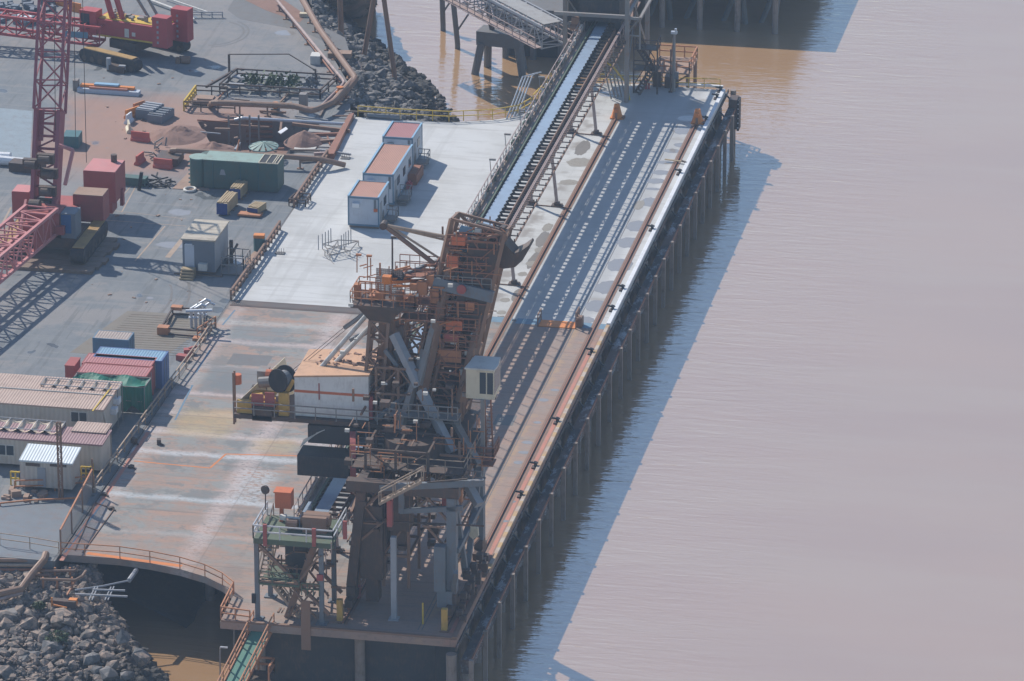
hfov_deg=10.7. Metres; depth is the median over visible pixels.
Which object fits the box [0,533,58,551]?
railing
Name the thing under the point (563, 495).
fender pile
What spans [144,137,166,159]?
pump pipework
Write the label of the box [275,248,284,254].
starter bars
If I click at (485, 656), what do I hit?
fender pile
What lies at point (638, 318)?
fender pile
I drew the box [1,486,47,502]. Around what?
scrap heap
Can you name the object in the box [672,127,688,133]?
puddle
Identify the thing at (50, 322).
yard ground
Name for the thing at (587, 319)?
puddle
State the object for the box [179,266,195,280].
timber steps
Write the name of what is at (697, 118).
rail stop
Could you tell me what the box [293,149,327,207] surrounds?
railing
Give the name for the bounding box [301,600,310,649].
guide plate
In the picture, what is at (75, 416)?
window
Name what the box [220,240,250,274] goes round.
stair
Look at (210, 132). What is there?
loose pole
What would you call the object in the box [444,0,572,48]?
inclined gallery
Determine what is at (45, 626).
boulder
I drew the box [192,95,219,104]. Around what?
pump skid
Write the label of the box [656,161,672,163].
puddle
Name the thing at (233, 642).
lamp post
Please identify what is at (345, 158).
starter bars
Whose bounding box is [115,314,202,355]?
paver ridges
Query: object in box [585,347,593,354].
mooring hook
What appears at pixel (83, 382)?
frame
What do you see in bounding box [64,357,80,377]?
skip box
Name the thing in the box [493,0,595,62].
approach jetty
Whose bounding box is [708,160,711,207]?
fender pile
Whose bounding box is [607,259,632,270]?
puddle
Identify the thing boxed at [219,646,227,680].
lamp post
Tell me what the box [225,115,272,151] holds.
sheet pile wall
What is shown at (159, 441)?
steel bracket
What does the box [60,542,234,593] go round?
railing
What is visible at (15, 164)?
white pipe stack
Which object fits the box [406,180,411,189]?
fuel can
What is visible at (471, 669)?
fender pile
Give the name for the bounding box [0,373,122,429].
site office
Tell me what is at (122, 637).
boulder
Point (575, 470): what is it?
fender pile
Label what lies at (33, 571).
pipeline
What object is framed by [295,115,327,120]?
loose pole
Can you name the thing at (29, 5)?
scrap heap
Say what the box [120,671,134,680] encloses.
boulder
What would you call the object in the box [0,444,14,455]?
window
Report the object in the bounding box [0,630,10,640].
boulder
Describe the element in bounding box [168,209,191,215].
puddle
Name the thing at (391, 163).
site cabin
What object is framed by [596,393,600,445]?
fender pile
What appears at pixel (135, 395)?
shipping container
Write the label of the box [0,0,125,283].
crawler crane
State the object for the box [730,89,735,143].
corner pile
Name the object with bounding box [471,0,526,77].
trestle dolphin
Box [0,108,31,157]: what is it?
painted ground
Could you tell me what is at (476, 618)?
deck pile
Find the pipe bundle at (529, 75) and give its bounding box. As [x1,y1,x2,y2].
[506,72,541,118]
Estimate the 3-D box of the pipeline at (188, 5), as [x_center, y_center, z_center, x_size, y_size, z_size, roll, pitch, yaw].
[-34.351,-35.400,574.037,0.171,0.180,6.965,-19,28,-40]
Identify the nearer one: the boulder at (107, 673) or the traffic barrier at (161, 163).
the boulder at (107, 673)
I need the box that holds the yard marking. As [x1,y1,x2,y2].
[2,186,182,260]
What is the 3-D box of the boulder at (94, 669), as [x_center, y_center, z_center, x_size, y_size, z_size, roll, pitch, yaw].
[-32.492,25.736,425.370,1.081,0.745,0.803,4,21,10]
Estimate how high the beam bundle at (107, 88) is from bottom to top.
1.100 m
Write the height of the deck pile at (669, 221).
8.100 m
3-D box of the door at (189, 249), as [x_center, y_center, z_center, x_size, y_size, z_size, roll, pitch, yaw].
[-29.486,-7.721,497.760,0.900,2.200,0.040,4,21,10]
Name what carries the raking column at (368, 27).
on the riprap at (378, 70)
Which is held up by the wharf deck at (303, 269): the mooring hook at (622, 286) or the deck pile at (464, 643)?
the mooring hook at (622, 286)
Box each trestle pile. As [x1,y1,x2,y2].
[439,0,449,30]
[451,4,468,48]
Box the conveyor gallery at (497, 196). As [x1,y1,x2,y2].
[285,0,640,564]
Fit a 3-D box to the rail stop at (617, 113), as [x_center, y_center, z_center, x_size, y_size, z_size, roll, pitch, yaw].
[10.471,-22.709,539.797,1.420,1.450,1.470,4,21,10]
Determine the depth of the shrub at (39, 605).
431.96 m
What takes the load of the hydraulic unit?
on the wharf deck at (303, 269)
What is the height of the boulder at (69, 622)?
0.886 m
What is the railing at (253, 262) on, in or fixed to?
on the wharf deck at (303, 269)
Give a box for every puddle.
[155,242,181,247]
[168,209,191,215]
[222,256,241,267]
[274,30,295,35]
[511,289,518,300]
[521,441,532,443]
[527,252,538,268]
[536,231,549,246]
[538,398,548,401]
[569,317,593,322]
[574,140,589,154]
[584,300,603,311]
[594,281,620,293]
[598,91,619,96]
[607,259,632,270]
[616,237,634,247]
[626,220,643,230]
[643,197,654,206]
[646,178,663,183]
[652,170,668,174]
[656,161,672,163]
[663,149,678,152]
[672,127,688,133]
[677,115,692,120]
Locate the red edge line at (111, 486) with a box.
[60,432,149,560]
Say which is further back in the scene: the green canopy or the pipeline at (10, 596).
the green canopy
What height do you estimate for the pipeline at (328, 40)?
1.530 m
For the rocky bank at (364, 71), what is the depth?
559.78 m
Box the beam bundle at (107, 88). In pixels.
[73,78,140,95]
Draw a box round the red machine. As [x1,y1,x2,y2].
[184,345,196,354]
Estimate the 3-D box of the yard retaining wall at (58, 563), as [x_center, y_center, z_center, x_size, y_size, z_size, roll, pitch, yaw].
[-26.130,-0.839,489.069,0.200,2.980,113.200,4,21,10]
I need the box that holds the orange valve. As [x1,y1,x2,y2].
[335,86,342,100]
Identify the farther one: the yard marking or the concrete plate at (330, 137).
the concrete plate at (330, 137)
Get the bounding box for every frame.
[10,471,19,485]
[40,377,123,427]
[75,568,138,599]
[80,463,93,480]
[193,11,222,17]
[205,54,337,99]
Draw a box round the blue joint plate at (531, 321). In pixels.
[491,316,605,328]
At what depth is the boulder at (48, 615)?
430.95 m
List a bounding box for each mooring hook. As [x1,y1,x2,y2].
[515,490,523,497]
[529,461,537,468]
[551,417,559,424]
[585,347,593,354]
[607,304,614,311]
[617,284,624,291]
[647,224,654,231]
[674,168,682,174]
[715,86,722,92]
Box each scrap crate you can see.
[135,101,163,119]
[147,106,173,123]
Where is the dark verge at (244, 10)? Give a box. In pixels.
[228,0,348,49]
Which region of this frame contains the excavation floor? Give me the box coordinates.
[221,141,289,153]
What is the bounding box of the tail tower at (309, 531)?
[251,485,346,625]
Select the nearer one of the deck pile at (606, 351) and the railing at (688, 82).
the deck pile at (606, 351)
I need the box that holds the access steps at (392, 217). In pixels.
[382,204,398,224]
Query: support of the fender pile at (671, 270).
in the water
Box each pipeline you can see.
[0,551,49,596]
[0,558,26,562]
[0,563,34,566]
[0,568,44,570]
[0,592,22,600]
[151,0,194,20]
[168,148,345,169]
[171,0,205,10]
[207,77,352,116]
[234,117,344,124]
[275,0,345,103]
[282,9,340,82]
[300,0,357,104]
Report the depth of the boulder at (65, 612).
431.18 m
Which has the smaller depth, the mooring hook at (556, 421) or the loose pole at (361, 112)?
the mooring hook at (556, 421)
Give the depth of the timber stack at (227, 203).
513.60 m
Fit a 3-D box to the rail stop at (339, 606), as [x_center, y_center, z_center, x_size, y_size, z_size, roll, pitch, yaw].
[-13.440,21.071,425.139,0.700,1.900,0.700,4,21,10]
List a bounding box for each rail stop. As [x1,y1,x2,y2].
[335,598,343,622]
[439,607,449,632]
[610,103,625,119]
[691,108,705,124]
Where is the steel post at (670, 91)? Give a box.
[668,49,671,92]
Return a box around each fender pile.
[469,659,473,680]
[483,630,487,680]
[497,601,501,657]
[510,573,514,628]
[523,545,527,600]
[536,518,540,573]
[549,492,553,546]
[561,467,565,520]
[573,442,577,495]
[585,417,588,470]
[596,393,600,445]
[607,370,611,421]
[618,347,622,398]
[627,329,631,379]
[636,311,640,361]
[644,293,648,342]
[653,275,657,324]
[661,258,665,307]
[669,241,673,289]
[677,224,681,272]
[685,208,689,256]
[693,192,696,239]
[700,176,704,223]
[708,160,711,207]
[715,145,719,191]
[723,130,726,176]
[730,115,733,161]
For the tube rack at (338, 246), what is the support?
on the wharf deck at (303, 269)
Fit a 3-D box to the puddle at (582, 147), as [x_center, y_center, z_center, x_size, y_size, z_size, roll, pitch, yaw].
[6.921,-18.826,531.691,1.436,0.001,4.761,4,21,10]
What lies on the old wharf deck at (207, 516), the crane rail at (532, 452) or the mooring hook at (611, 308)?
the crane rail at (532, 452)
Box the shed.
[174,219,228,276]
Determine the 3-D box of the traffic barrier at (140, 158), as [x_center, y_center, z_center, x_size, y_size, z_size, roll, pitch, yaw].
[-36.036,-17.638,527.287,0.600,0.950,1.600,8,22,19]
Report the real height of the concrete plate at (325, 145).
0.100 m
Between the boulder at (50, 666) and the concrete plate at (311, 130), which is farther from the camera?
the concrete plate at (311, 130)
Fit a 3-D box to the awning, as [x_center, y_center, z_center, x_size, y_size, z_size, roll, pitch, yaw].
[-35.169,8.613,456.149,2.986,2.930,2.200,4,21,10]
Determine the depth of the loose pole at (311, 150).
530.35 m
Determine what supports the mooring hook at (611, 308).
on the deck kerb at (660, 217)
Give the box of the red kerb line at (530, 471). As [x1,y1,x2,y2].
[450,350,589,632]
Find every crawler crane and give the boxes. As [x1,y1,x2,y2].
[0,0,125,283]
[0,0,193,72]
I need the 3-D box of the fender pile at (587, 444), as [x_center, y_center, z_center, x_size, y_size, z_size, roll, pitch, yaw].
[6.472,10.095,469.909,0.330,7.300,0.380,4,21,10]
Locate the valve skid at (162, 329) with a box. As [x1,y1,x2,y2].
[157,298,216,340]
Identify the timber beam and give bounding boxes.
[292,122,350,132]
[314,132,337,135]
[314,152,323,155]
[320,138,334,142]
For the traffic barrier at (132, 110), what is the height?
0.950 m
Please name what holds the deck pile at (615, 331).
in the water
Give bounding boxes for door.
[37,467,45,486]
[184,244,194,266]
[380,201,381,222]
[395,179,396,200]
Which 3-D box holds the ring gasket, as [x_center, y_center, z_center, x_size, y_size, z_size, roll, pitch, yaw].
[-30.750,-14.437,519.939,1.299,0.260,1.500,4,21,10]
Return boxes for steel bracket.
[100,492,108,496]
[107,506,115,510]
[131,437,138,444]
[157,438,163,445]
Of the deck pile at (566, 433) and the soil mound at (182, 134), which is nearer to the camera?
the deck pile at (566, 433)
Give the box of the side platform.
[651,44,697,87]
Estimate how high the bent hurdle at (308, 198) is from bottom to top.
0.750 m
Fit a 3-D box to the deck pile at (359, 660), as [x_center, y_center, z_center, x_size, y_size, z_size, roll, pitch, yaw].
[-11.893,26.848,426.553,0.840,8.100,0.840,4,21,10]
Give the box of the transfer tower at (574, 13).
[554,0,660,102]
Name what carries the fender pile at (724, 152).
in the water
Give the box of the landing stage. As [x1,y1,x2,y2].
[249,656,274,680]
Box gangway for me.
[217,610,274,680]
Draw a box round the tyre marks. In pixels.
[160,21,249,312]
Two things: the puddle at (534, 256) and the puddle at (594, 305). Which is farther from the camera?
the puddle at (534, 256)
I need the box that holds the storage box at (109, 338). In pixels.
[92,330,134,352]
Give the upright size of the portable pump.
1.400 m
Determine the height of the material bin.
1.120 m
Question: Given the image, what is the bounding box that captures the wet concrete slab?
[0,501,79,557]
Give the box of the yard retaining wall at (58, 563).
[52,117,355,568]
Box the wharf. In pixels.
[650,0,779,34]
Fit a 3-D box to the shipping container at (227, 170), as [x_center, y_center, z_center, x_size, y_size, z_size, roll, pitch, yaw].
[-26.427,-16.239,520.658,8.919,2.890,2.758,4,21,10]
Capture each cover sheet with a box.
[278,127,287,133]
[294,147,315,148]
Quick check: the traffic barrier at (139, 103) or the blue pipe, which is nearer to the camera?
the blue pipe
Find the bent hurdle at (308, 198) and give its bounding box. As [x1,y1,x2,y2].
[288,192,310,206]
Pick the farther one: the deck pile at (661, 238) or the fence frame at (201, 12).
the fence frame at (201, 12)
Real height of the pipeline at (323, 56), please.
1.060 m
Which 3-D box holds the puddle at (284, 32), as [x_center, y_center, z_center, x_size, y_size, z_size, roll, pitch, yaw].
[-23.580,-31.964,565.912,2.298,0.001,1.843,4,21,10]
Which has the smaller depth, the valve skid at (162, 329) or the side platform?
the valve skid at (162, 329)
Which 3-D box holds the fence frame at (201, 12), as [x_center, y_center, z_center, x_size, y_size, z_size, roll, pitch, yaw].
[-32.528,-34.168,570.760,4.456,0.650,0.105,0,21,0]
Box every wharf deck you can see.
[61,302,609,646]
[232,83,725,329]
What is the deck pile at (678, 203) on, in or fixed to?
in the water
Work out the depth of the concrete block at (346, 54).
557.99 m
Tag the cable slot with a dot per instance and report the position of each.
(559, 351)
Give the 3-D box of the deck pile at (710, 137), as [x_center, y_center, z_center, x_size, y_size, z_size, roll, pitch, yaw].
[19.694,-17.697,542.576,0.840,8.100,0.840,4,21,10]
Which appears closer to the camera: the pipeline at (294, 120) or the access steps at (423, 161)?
the access steps at (423, 161)
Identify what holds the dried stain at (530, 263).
on the wharf deck at (303, 269)
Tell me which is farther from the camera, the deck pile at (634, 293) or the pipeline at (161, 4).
the pipeline at (161, 4)
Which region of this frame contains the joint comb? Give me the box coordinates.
[230,300,401,316]
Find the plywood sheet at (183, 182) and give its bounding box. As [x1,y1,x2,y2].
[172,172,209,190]
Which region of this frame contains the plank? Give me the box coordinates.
[664,159,685,162]
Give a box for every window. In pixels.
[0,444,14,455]
[70,411,87,421]
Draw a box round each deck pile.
[205,584,215,600]
[255,649,265,670]
[354,639,364,680]
[446,652,456,680]
[459,627,468,680]
[471,602,481,663]
[483,578,493,637]
[495,553,504,612]
[507,529,516,588]
[518,506,527,565]
[529,483,538,541]
[540,461,549,518]
[551,439,560,496]
[562,418,570,474]
[572,397,581,452]
[582,377,591,431]
[592,356,600,411]
[602,336,610,390]
[611,317,620,370]
[621,297,629,351]
[630,278,638,332]
[639,260,647,313]
[648,242,656,294]
[657,225,664,276]
[665,207,673,258]
[674,190,681,241]
[682,173,690,222]
[690,157,698,206]
[698,140,706,189]
[706,124,713,173]
[714,108,721,157]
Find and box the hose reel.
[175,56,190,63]
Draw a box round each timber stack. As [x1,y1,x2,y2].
[216,191,237,214]
[230,180,248,199]
[247,201,266,212]
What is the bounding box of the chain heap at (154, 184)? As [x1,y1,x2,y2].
[137,172,175,190]
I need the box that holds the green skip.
[64,130,81,148]
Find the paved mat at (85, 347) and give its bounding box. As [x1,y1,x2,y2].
[70,311,218,353]
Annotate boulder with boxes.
[0,610,16,621]
[0,617,14,630]
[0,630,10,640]
[1,608,17,614]
[18,650,40,662]
[19,617,39,630]
[30,629,44,641]
[37,631,51,643]
[38,659,48,666]
[41,623,49,630]
[41,640,63,655]
[45,611,54,620]
[45,661,54,676]
[50,614,65,629]
[54,607,72,617]
[61,618,75,626]
[67,660,76,671]
[83,652,100,665]
[90,666,101,673]
[99,666,117,680]
[106,660,118,669]
[115,629,130,644]
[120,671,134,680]
[132,647,151,660]
[134,652,149,667]
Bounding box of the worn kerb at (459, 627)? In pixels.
[221,570,488,639]
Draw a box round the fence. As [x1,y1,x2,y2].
[59,459,93,553]
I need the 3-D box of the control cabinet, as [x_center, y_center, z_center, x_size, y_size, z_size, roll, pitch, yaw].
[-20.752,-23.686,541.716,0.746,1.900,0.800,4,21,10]
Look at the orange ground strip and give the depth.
502.57 m
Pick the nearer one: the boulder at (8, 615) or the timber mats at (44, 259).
the boulder at (8, 615)
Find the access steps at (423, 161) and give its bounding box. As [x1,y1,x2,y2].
[414,148,429,168]
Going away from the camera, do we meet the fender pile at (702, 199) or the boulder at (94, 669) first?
the boulder at (94, 669)
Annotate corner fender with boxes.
[728,95,740,130]
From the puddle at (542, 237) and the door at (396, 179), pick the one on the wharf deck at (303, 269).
the puddle at (542, 237)
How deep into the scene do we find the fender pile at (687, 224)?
519.45 m
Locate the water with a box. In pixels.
[109,0,1023,680]
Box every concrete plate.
[308,128,330,132]
[318,143,330,147]
[320,136,335,138]
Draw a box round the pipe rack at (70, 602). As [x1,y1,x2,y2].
[35,565,86,609]
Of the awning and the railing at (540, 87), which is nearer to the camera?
the awning
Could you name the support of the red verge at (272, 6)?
on the yard ground at (50, 322)
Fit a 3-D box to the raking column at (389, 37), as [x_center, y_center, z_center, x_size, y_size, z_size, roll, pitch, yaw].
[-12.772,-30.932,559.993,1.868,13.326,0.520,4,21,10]
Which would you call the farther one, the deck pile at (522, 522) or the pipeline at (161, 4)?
the pipeline at (161, 4)
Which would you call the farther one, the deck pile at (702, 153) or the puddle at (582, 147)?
the deck pile at (702, 153)
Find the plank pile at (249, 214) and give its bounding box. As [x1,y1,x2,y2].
[237,211,262,216]
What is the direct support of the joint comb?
on the old wharf deck at (207, 516)
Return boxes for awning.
[71,421,111,455]
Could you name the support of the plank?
on the deck kerb at (660, 217)
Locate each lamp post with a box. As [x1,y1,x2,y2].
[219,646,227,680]
[233,630,234,660]
[671,28,678,91]
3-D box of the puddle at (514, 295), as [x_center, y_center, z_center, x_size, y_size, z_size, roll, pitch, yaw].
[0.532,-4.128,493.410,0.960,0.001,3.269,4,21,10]
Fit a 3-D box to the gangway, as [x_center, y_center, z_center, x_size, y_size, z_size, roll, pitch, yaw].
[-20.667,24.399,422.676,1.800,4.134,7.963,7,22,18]
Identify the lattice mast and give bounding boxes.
[56,421,64,501]
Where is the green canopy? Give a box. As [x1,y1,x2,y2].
[249,141,278,151]
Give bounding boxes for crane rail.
[338,118,618,623]
[448,123,698,627]
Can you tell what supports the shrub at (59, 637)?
on the riprap at (108, 621)
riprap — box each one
[0,563,169,680]
[308,0,377,17]
[309,0,459,121]
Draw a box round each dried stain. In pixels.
[500,298,509,301]
[518,272,526,275]
[526,261,534,265]
[534,247,541,252]
[542,223,552,230]
[559,179,577,184]
[566,158,589,166]
[633,200,643,209]
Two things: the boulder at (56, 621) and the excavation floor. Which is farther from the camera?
the excavation floor
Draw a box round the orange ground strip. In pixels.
[241,251,256,264]
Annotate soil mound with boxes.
[150,124,206,144]
[188,141,238,150]
[284,130,323,148]
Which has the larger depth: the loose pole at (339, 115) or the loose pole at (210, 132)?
the loose pole at (339, 115)
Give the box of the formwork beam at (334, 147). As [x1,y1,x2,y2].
[328,113,353,158]
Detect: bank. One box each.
[0,574,130,680]
[307,0,375,18]
[313,3,440,113]
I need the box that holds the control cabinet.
[299,92,307,112]
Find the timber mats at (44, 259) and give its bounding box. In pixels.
[0,237,119,274]
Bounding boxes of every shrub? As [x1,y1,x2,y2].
[32,601,46,608]
[44,629,68,641]
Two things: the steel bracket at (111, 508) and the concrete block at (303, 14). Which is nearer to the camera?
the steel bracket at (111, 508)
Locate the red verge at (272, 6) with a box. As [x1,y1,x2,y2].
[246,0,303,21]
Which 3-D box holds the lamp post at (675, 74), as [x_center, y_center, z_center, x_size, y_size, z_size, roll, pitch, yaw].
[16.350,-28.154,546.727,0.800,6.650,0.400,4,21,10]
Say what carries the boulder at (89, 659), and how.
on the riprap at (108, 621)
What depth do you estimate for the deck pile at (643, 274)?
504.62 m
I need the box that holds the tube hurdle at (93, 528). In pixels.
[75,502,113,552]
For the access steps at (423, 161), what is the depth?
526.59 m
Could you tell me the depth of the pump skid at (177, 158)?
526.91 m
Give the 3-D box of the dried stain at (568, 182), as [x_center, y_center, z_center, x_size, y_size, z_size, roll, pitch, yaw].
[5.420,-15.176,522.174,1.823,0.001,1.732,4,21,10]
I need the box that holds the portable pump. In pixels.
[106,57,126,73]
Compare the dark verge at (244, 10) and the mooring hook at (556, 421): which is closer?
the mooring hook at (556, 421)
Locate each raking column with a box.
[337,0,343,34]
[362,0,375,54]
[382,0,396,79]
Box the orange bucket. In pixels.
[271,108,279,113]
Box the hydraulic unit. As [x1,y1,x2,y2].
[653,70,678,87]
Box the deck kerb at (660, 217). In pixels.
[606,80,724,325]
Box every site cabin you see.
[347,180,388,228]
[362,142,412,206]
[382,121,422,164]
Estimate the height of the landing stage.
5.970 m
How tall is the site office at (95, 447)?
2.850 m
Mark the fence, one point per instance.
(81, 493)
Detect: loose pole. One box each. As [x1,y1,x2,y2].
[197,119,227,122]
[200,131,220,134]
[214,128,230,130]
[230,124,268,127]
[259,110,285,113]
[290,149,319,151]
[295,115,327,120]
[319,149,350,154]
[332,115,347,116]
[345,110,380,113]
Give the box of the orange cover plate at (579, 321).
[537,306,583,328]
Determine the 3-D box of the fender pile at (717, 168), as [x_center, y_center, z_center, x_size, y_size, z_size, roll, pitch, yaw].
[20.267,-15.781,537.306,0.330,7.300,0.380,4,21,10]
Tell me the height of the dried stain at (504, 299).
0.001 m
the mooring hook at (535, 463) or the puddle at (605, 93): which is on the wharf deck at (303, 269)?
the puddle at (605, 93)
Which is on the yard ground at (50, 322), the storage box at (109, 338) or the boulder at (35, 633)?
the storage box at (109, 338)
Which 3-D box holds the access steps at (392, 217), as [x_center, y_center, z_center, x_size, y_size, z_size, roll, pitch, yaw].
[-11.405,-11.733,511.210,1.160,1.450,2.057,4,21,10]
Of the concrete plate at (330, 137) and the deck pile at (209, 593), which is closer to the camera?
the deck pile at (209, 593)
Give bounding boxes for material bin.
[407,164,423,184]
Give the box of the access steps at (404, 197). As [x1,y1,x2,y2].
[396,184,411,204]
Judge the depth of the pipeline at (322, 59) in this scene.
559.18 m
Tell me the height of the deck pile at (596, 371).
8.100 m
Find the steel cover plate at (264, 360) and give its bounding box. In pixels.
[227,353,516,425]
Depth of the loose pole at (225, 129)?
536.08 m
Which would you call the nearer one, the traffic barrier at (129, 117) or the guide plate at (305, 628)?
the guide plate at (305, 628)
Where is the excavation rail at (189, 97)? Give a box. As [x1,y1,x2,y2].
[183,85,235,112]
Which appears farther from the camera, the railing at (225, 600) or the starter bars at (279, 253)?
the starter bars at (279, 253)
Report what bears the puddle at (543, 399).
on the old wharf deck at (207, 516)
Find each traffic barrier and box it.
[67,2,80,12]
[124,105,138,118]
[124,112,133,123]
[125,119,131,133]
[130,131,150,142]
[133,100,144,106]
[134,151,145,165]
[153,157,172,169]
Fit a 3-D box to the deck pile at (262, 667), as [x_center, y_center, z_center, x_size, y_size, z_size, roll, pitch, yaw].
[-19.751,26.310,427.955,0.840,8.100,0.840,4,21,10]
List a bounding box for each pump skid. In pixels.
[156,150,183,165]
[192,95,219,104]
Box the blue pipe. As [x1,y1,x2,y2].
[366,113,401,120]
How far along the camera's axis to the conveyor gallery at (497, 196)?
512.53 m
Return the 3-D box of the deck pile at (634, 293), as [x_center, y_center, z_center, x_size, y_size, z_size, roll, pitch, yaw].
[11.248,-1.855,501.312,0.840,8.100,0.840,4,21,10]
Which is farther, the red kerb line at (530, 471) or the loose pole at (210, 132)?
the loose pole at (210, 132)
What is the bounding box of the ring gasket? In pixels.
[183,186,196,192]
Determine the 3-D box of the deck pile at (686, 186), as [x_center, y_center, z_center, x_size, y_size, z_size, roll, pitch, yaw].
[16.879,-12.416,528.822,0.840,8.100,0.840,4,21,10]
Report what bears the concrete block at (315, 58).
on the yard ground at (50, 322)
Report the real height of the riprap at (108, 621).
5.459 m
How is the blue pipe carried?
on the wharf deck at (303, 269)
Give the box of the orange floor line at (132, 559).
[86,454,296,566]
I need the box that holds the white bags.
[12,14,32,22]
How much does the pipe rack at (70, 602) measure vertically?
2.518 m
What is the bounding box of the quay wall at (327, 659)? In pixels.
[242,206,673,680]
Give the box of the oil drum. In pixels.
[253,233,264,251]
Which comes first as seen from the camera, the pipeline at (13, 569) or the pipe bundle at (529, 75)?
the pipeline at (13, 569)
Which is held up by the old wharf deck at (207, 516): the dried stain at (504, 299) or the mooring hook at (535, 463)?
the mooring hook at (535, 463)
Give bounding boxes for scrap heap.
[0,0,58,26]
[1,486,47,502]
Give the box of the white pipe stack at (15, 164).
[0,152,45,173]
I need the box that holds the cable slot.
[418,123,677,629]
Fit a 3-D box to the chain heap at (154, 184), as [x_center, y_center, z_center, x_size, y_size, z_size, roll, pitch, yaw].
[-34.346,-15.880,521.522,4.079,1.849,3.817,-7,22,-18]
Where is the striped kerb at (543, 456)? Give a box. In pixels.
[488,325,609,572]
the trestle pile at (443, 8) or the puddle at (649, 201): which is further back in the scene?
the trestle pile at (443, 8)
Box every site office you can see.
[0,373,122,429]
[0,422,111,470]
[19,443,80,489]
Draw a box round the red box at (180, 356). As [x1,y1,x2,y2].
[176,353,188,361]
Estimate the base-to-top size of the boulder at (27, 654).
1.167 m
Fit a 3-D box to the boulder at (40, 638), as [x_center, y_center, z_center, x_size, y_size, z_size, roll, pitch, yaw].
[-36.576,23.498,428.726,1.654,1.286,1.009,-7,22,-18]
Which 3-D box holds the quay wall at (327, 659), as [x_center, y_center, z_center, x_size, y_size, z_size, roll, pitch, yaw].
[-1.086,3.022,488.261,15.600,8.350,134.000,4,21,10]
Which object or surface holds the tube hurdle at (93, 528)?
on the old wharf deck at (207, 516)
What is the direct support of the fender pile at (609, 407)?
in the water
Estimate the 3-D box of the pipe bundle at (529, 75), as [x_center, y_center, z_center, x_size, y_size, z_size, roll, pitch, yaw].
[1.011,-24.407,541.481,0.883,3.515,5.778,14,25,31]
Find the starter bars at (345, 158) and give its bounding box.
[340,153,350,159]
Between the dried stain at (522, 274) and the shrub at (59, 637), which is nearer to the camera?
the shrub at (59, 637)
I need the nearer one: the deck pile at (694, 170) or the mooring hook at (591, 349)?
the mooring hook at (591, 349)
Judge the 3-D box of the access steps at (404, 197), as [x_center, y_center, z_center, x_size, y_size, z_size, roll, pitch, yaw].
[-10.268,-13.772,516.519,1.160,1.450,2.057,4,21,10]
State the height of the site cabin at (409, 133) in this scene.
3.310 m
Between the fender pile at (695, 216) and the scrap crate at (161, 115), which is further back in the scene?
the scrap crate at (161, 115)
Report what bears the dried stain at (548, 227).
on the wharf deck at (303, 269)
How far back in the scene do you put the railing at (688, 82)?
548.78 m
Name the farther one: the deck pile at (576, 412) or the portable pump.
the portable pump
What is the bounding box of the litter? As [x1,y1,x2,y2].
[91,59,291,302]
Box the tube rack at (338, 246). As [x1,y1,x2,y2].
[318,228,362,263]
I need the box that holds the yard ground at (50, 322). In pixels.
[0,0,355,571]
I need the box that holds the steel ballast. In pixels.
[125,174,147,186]
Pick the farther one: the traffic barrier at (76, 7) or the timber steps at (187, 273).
the traffic barrier at (76, 7)
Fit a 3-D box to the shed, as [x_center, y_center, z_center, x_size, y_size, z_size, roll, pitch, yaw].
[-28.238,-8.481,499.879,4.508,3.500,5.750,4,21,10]
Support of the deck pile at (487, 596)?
in the water
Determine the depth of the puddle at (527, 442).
460.20 m
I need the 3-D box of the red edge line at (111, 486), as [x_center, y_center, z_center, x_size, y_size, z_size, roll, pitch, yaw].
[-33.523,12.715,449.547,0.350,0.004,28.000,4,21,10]
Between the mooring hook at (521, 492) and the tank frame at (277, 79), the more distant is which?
the tank frame at (277, 79)
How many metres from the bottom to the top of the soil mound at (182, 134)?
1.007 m
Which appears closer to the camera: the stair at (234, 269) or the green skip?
the stair at (234, 269)
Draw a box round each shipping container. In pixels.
[73,372,152,412]
[77,362,153,394]
[81,353,156,388]
[93,346,168,388]
[188,151,283,191]
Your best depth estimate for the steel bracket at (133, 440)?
459.85 m
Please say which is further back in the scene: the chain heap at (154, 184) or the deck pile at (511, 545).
the chain heap at (154, 184)
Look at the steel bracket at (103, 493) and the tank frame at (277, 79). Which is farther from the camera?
the tank frame at (277, 79)
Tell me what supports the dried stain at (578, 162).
on the wharf deck at (303, 269)
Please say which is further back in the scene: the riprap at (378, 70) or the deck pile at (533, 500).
the riprap at (378, 70)
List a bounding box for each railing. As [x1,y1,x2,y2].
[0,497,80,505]
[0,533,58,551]
[14,475,93,490]
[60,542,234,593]
[94,318,214,492]
[220,582,250,620]
[230,220,280,299]
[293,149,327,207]
[357,98,530,120]
[533,73,551,103]
[600,74,720,87]
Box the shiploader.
[232,210,533,623]
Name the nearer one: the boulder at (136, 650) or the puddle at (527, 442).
the boulder at (136, 650)
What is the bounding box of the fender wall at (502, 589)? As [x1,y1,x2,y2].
[455,89,735,673]
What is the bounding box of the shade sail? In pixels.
[0,417,65,434]
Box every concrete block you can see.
[299,12,307,16]
[310,52,320,64]
[328,50,351,58]
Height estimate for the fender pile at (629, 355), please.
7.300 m
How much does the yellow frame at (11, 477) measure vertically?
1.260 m

